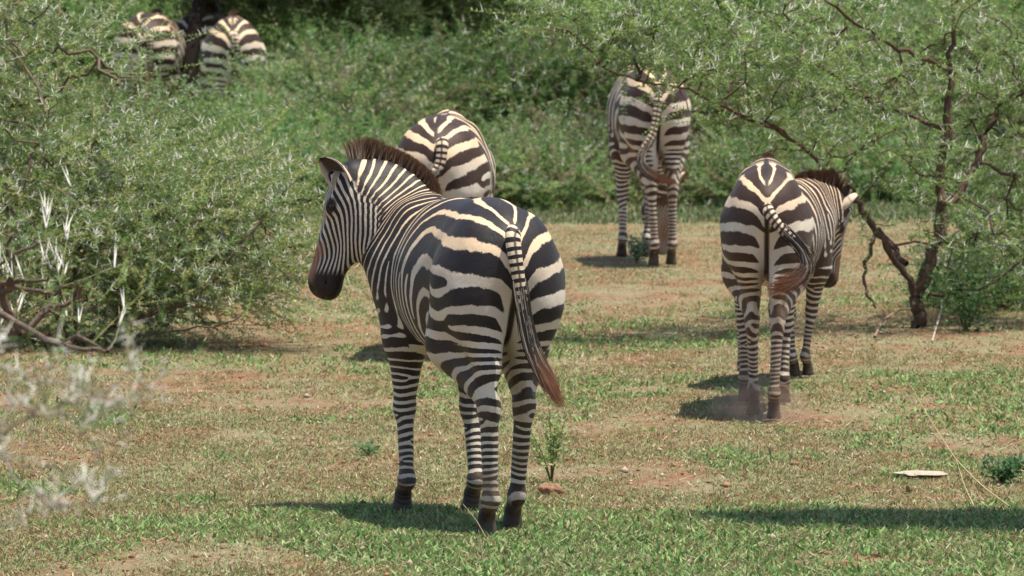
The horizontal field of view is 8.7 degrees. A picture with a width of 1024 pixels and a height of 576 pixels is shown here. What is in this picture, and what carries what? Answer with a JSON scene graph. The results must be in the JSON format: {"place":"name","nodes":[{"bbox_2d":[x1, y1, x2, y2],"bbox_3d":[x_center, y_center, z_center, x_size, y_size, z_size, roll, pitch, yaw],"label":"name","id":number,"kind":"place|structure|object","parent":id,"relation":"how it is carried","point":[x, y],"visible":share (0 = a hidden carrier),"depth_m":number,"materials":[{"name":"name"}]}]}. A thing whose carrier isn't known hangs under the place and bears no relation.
{"place":"outdoors","nodes":[
{"label":"outdoors","id":0,"kind":"place"},
{"bbox_2d":[0,195,1023,575],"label":"dry grass","id":1,"kind":"structure","parent":0,"point":[438,481],"depth_m":29.45,"materials":[{"name":"beige plant"}]},
{"bbox_2d":[0,0,1023,575],"bbox_3d":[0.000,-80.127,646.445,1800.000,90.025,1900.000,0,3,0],"label":"ground","id":2,"kind":"structure","parent":0,"point":[604,292],"depth_m":33.29,"materials":[{"name":"red soil"}]},
{"bbox_2d":[31,318,89,342],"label":"dry branch","id":3,"kind":"object","parent":2,"relation":"on","point":[46,334],"visible":0.28,"depth_m":36.95,"materials":[{"name":"brown plant"}]},
{"bbox_2d":[0,165,154,353],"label":"thorn bush","id":4,"kind":"object","parent":2,"relation":"on","point":[8,286],"visible":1,"depth_m":19.39,"materials":[{"name":"white plant"}]},
{"bbox_2d":[0,0,187,128],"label":"leafy bush","id":5,"kind":"object","parent":2,"relation":"on","point":[76,8],"visible":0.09,"depth_m":65.01,"materials":[{"name":"green plant"}]},
{"bbox_2d":[0,312,207,542],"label":"thorn bush","id":6,"kind":"object","parent":2,"relation":"on","point":[47,409],"visible":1,"depth_m":12.89,"materials":[{"name":"grey plant"}]},
{"bbox_2d":[8,89,270,196],"bbox_3d":[-2.953,-0.992,53.713,2.068,1.221,2.637,1,4,20],"label":"leafy bush","id":7,"kind":"object","parent":2,"relation":"on","point":[218,138],"depth_m":53.99,"materials":[{"name":"green plant"}]},
{"bbox_2d":[0,27,280,224],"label":"leafy bush","id":8,"kind":"object","parent":2,"relation":"on","point":[162,109],"visible":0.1,"depth_m":49.98,"materials":[{"name":"green plant"}]},
{"bbox_2d":[111,8,185,106],"bbox_3d":[-3.276,-1.851,61.594,0.604,1.401,1.830,0,3,3],"label":"zebra","id":9,"kind":"object","parent":2,"relation":"on","point":[158,17],"visible":0.48,"depth_m":60.80,"materials":[{"name":"multicoloured"}]},
{"bbox_2d":[0,0,375,353],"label":"thorn bush","id":10,"kind":"object","parent":2,"relation":"on","point":[177,268],"visible":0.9,"depth_m":36.38,"materials":[{"name":"green plant"}]},
{"bbox_2d":[176,0,225,106],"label":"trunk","id":11,"kind":"object","parent":2,"relation":"on","point":[212,15],"visible":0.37,"depth_m":62.45,"materials":[{"name":"black"}]},
{"bbox_2d":[200,9,265,116],"bbox_3d":[-2.499,-1.799,60.733,0.593,1.398,2.114,0,3,-2],"label":"zebra","id":12,"kind":"object","parent":2,"relation":"on","point":[249,41],"visible":0.53,"depth_m":59.77,"materials":[{"name":"multicoloured"}]},
{"bbox_2d":[137,3,403,58],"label":"leafy bush","id":13,"kind":"object","parent":2,"relation":"on","point":[269,41],"visible":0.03,"depth_m":99.65,"materials":[{"name":"green plant"}]},
{"bbox_2d":[179,67,418,191],"bbox_3d":[-2.039,-1.067,55.117,2.426,1.465,2.979,-3,5,-44],"label":"leafy bush","id":14,"kind":"object","parent":2,"relation":"on","point":[290,124],"visible":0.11,"depth_m":54.85,"materials":[{"name":"green plant"}]},
{"bbox_2d":[227,80,431,208],"bbox_3d":[-1.258,-1.001,53.626,2.284,1.293,2.830,0,3,0],"label":"leafy bush","id":15,"kind":"object","parent":2,"relation":"on","point":[321,183],"visible":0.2,"depth_m":53.12,"materials":[{"name":"green plant"}]},
{"bbox_2d":[185,8,495,142],"bbox_3d":[-1.386,-1.499,57.154,2.483,1.784,3.293,-2,4,-34],"label":"leafy bush","id":16,"kind":"object","parent":2,"relation":"on","point":[334,85],"visible":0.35,"depth_m":56.90,"materials":[{"name":"green plant"}]},
{"bbox_2d":[132,0,579,120],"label":"shade tree","id":17,"kind":"object","parent":2,"relation":"on","point":[251,12],"visible":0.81,"depth_m":63.88,"materials":[{"name":"green plant"}]},
{"bbox_2d":[350,437,383,455],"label":"weed","id":18,"kind":"object","parent":2,"relation":"on","point":[368,447],"visible":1,"depth_m":29.38,"materials":[{"name":"green plant"}]},
{"bbox_2d":[256,7,529,60],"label":"leafy bush","id":19,"kind":"object","parent":2,"relation":"on","point":[308,21],"visible":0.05,"depth_m":91.51,"materials":[{"name":"green plant"}]},
{"bbox_2d":[288,93,515,196],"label":"leafy bush","id":20,"kind":"object","parent":2,"relation":"on","point":[377,135],"visible":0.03,"depth_m":54.02,"materials":[{"name":"green plant"}]},
{"bbox_2d":[231,7,606,134],"bbox_3d":[-0.698,-1.537,58.123,3.421,1.764,2.531,-2,4,-34],"label":"leafy bush","id":21,"kind":"object","parent":2,"relation":"on","point":[381,57],"visible":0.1,"depth_m":57.52,"materials":[{"name":"green plant"}]},
{"bbox_2d":[308,135,566,532],"bbox_3d":[-0.260,0.168,26.165,0.714,1.474,1.662,-1,3,-16],"label":"zebra","id":22,"kind":"object","parent":2,"relation":"on","point":[468,295],"visible":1,"depth_m":25.82,"materials":[{"name":"multicoloured"}]},
{"bbox_2d":[396,109,495,198],"bbox_3d":[-0.354,-0.299,36.154,0.548,1.288,1.927,0,3,3],"label":"zebra","id":23,"kind":"object","parent":2,"relation":"on","point":[450,150],"visible":0.27,"depth_m":35.33,"materials":[{"name":"multicoloured"}]},
{"bbox_2d":[463,504,485,536],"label":"dry stalk","id":24,"kind":"object","parent":2,"relation":"on","point":[476,521],"visible":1,"depth_m":25.50,"materials":[{"name":"beige plant"}]},
{"bbox_2d":[478,529,482,559],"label":"dry stalk","id":25,"kind":"object","parent":2,"relation":"on","point":[481,546],"visible":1,"depth_m":24.48,"materials":[{"name":"beige plant"}]},
{"bbox_2d":[0,293,1023,575],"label":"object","id":26,"kind":"object","parent":2,"relation":"on","point":[526,555],"visible":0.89,"depth_m":26.15,"materials":[{"name":"green plant"}]},
{"bbox_2d":[8,176,1023,226],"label":"tall grass","id":27,"kind":"structure","parent":2,"relation":"on","point":[700,214],"depth_m":51.41,"materials":[{"name":"green plant"}]},
{"bbox_2d":[314,0,718,99],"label":"leafy bush","id":28,"kind":"object","parent":2,"relation":"on","point":[488,44],"visible":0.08,"depth_m":71.24,"materials":[{"name":"green plant"}]},
{"bbox_2d":[380,0,694,141],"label":"leafy bush","id":29,"kind":"object","parent":2,"relation":"on","point":[562,83],"visible":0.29,"depth_m":57.37,"materials":[{"name":"green plant"}]},
{"bbox_2d":[439,84,642,210],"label":"leafy bush","id":30,"kind":"object","parent":2,"relation":"on","point":[543,176],"visible":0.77,"depth_m":52.55,"materials":[{"name":"green plant"}]},
{"bbox_2d":[537,483,562,494],"bbox_3d":[0.159,0.813,27.411,0.100,0.047,0.092,1,4,22],"label":"stone","id":31,"kind":"object","parent":2,"relation":"on","point":[549,488],"visible":1,"depth_m":27.38,"materials":[{"name":"brown stone"}]},
{"bbox_2d":[529,403,575,481],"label":"seedling","id":32,"kind":"object","parent":2,"relation":"on","point":[553,448],"visible":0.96,"depth_m":27.94,"materials":[{"name":"green plant"}]},
{"bbox_2d":[429,83,712,202],"bbox_3d":[0.472,-0.944,54.059,2.895,1.410,2.115,2,4,30],"label":"leafy bush","id":33,"kind":"object","parent":2,"relation":"on","point":[597,137],"visible":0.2,"depth_m":53.85,"materials":[{"name":"green plant"}]},
{"bbox_2d":[470,1,732,134],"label":"leafy bush","id":34,"kind":"object","parent":2,"relation":"on","point":[584,42],"depth_m":59.87,"materials":[{"name":"green plant"}]},
{"bbox_2d":[624,232,649,263],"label":"weed","id":35,"kind":"object","parent":2,"relation":"on","point":[635,250],"visible":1,"depth_m":44.68,"materials":[{"name":"green plant"}]},
{"bbox_2d":[607,55,691,264],"bbox_3d":[0.909,-0.861,45.039,0.559,1.384,2.072,0,3,1],"label":"zebra","id":36,"kind":"object","parent":2,"relation":"on","point":[655,160],"visible":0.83,"depth_m":44.27,"materials":[{"name":"multicoloured"}]},
{"bbox_2d":[534,0,841,111],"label":"leafy bush","id":37,"kind":"object","parent":2,"relation":"on","point":[717,3],"visible":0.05,"depth_m":73.22,"materials":[{"name":"green plant"}]},
{"bbox_2d":[470,0,1023,327],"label":"thorn tree","id":38,"kind":"object","parent":2,"relation":"on","point":[641,18],"visible":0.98,"depth_m":37.54,"materials":[{"name":"green plant"}]},
{"bbox_2d":[639,88,862,207],"bbox_3d":[1.895,-0.919,53.376,2.102,1.531,2.617,0,3,0],"label":"leafy bush","id":39,"kind":"object","parent":2,"relation":"on","point":[703,185],"visible":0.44,"depth_m":52.98,"materials":[{"name":"green plant"}]},
{"bbox_2d":[573,0,930,156],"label":"leafy bush","id":40,"kind":"object","parent":2,"relation":"on","point":[696,129],"visible":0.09,"depth_m":56.67,"materials":[{"name":"green plant"}]},
{"bbox_2d":[720,151,816,418],"bbox_3d":[1.212,-0.036,32.042,0.453,1.200,1.950,0,3,2],"label":"zebra","id":41,"kind":"object","parent":2,"relation":"on","point":[766,226],"visible":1,"depth_m":31.26,"materials":[{"name":"multicoloured"}]},
{"bbox_2d":[689,89,877,183],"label":"leafy bush","id":42,"kind":"object","parent":2,"relation":"on","point":[791,125],"visible":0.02,"depth_m":54.33,"materials":[{"name":"green plant"}]},
{"bbox_2d":[735,167,858,375],"bbox_3d":[1.387,-0.066,33.819,0.434,1.056,1.236,1,3,18],"label":"zebra","id":43,"kind":"object","parent":2,"relation":"on","point":[829,197],"visible":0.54,"depth_m":34.09,"materials":[{"name":"multicoloured"}]},
{"bbox_2d":[707,0,1023,120],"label":"leafy bush","id":44,"kind":"object","parent":2,"relation":"on","point":[865,6],"visible":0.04,"depth_m":72.35,"materials":[{"name":"green plant"}]},
{"bbox_2d":[725,0,1019,131],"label":"leafy bush","id":45,"kind":"object","parent":2,"relation":"on","point":[823,24],"visible":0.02,"depth_m":59.79,"materials":[{"name":"green plant"}]},
{"bbox_2d":[873,309,910,336],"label":"dry branch","id":46,"kind":"object","parent":2,"relation":"on","point":[881,323],"visible":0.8,"depth_m":38.14,"materials":[{"name":"brown plant"}]},
{"bbox_2d":[773,86,1020,202],"bbox_3d":[3.024,-0.904,53.399,2.049,1.410,2.787,1,3,16],"label":"leafy bush","id":47,"kind":"object","parent":2,"relation":"on","point":[860,178],"visible":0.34,"depth_m":52.94,"materials":[{"name":"green plant"}]},
{"bbox_2d":[906,482,912,492],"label":"dry leaf","id":48,"kind":"object","parent":2,"relation":"on","point":[909,487],"visible":1,"depth_m":27.50,"materials":[{"name":"plant"}]},
{"bbox_2d":[815,0,1023,174],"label":"leafy bush","id":49,"kind":"object","parent":2,"relation":"on","point":[985,42],"visible":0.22,"depth_m":57.91,"materials":[{"name":"green plant"}]},
{"bbox_2d":[893,470,948,475],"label":"dry branch","id":50,"kind":"object","parent":2,"relation":"on","point":[922,473],"visible":1,"depth_m":28.29,"materials":[{"name":"white wood"}]},
{"bbox_2d":[931,301,942,341],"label":"dry branch","id":51,"kind":"object","parent":2,"relation":"on","point":[937,323],"visible":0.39,"depth_m":37.85,"materials":[{"name":"beige plant"}]},
{"bbox_2d":[858,105,1023,202],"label":"leafy bush","id":52,"kind":"object","parent":2,"relation":"on","point":[1019,151],"visible":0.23,"depth_m":53.40,"materials":[{"name":"green plant"}]},
{"bbox_2d":[870,157,1023,315],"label":"thorn bush","id":53,"kind":"object","parent":2,"relation":"on","point":[1007,300],"visible":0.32,"depth_m":39.54,"materials":[{"name":"green plant"}]},
{"bbox_2d":[911,386,1009,506],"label":"dry twig","id":54,"kind":"object","parent":2,"relation":"on","point":[959,462],"visible":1,"depth_m":28.56,"materials":[{"name":"beige wood"}]},
{"bbox_2d":[907,0,1023,41],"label":"leafy bush","id":55,"kind":"object","parent":2,"relation":"on","point":[1019,3],"visible":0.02,"depth_m":73.92,"materials":[{"name":"green plant"}]},
{"bbox_2d":[956,460,974,508],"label":"dry twig","id":56,"kind":"object","parent":2,"relation":"on","point":[965,488],"visible":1,"depth_m":27.48,"materials":[{"name":"beige wood"}]},
{"bbox_2d":[910,238,1023,332],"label":"bush","id":57,"kind":"object","parent":2,"relation":"on","point":[965,310],"visible":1,"depth_m":37.55,"materials":[{"name":"green plant"}]},
{"bbox_2d":[979,453,1023,484],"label":"weed","id":58,"kind":"object","parent":2,"relation":"on","point":[1009,468],"visible":1,"depth_m":27.92,"materials":[{"name":"green plant"}]},
{"bbox_2d":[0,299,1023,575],"bbox_3d":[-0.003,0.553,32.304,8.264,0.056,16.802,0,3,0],"label":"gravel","id":59,"kind":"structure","parent":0,"point":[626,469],"depth_m":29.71,"materials":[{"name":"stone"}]}
]}

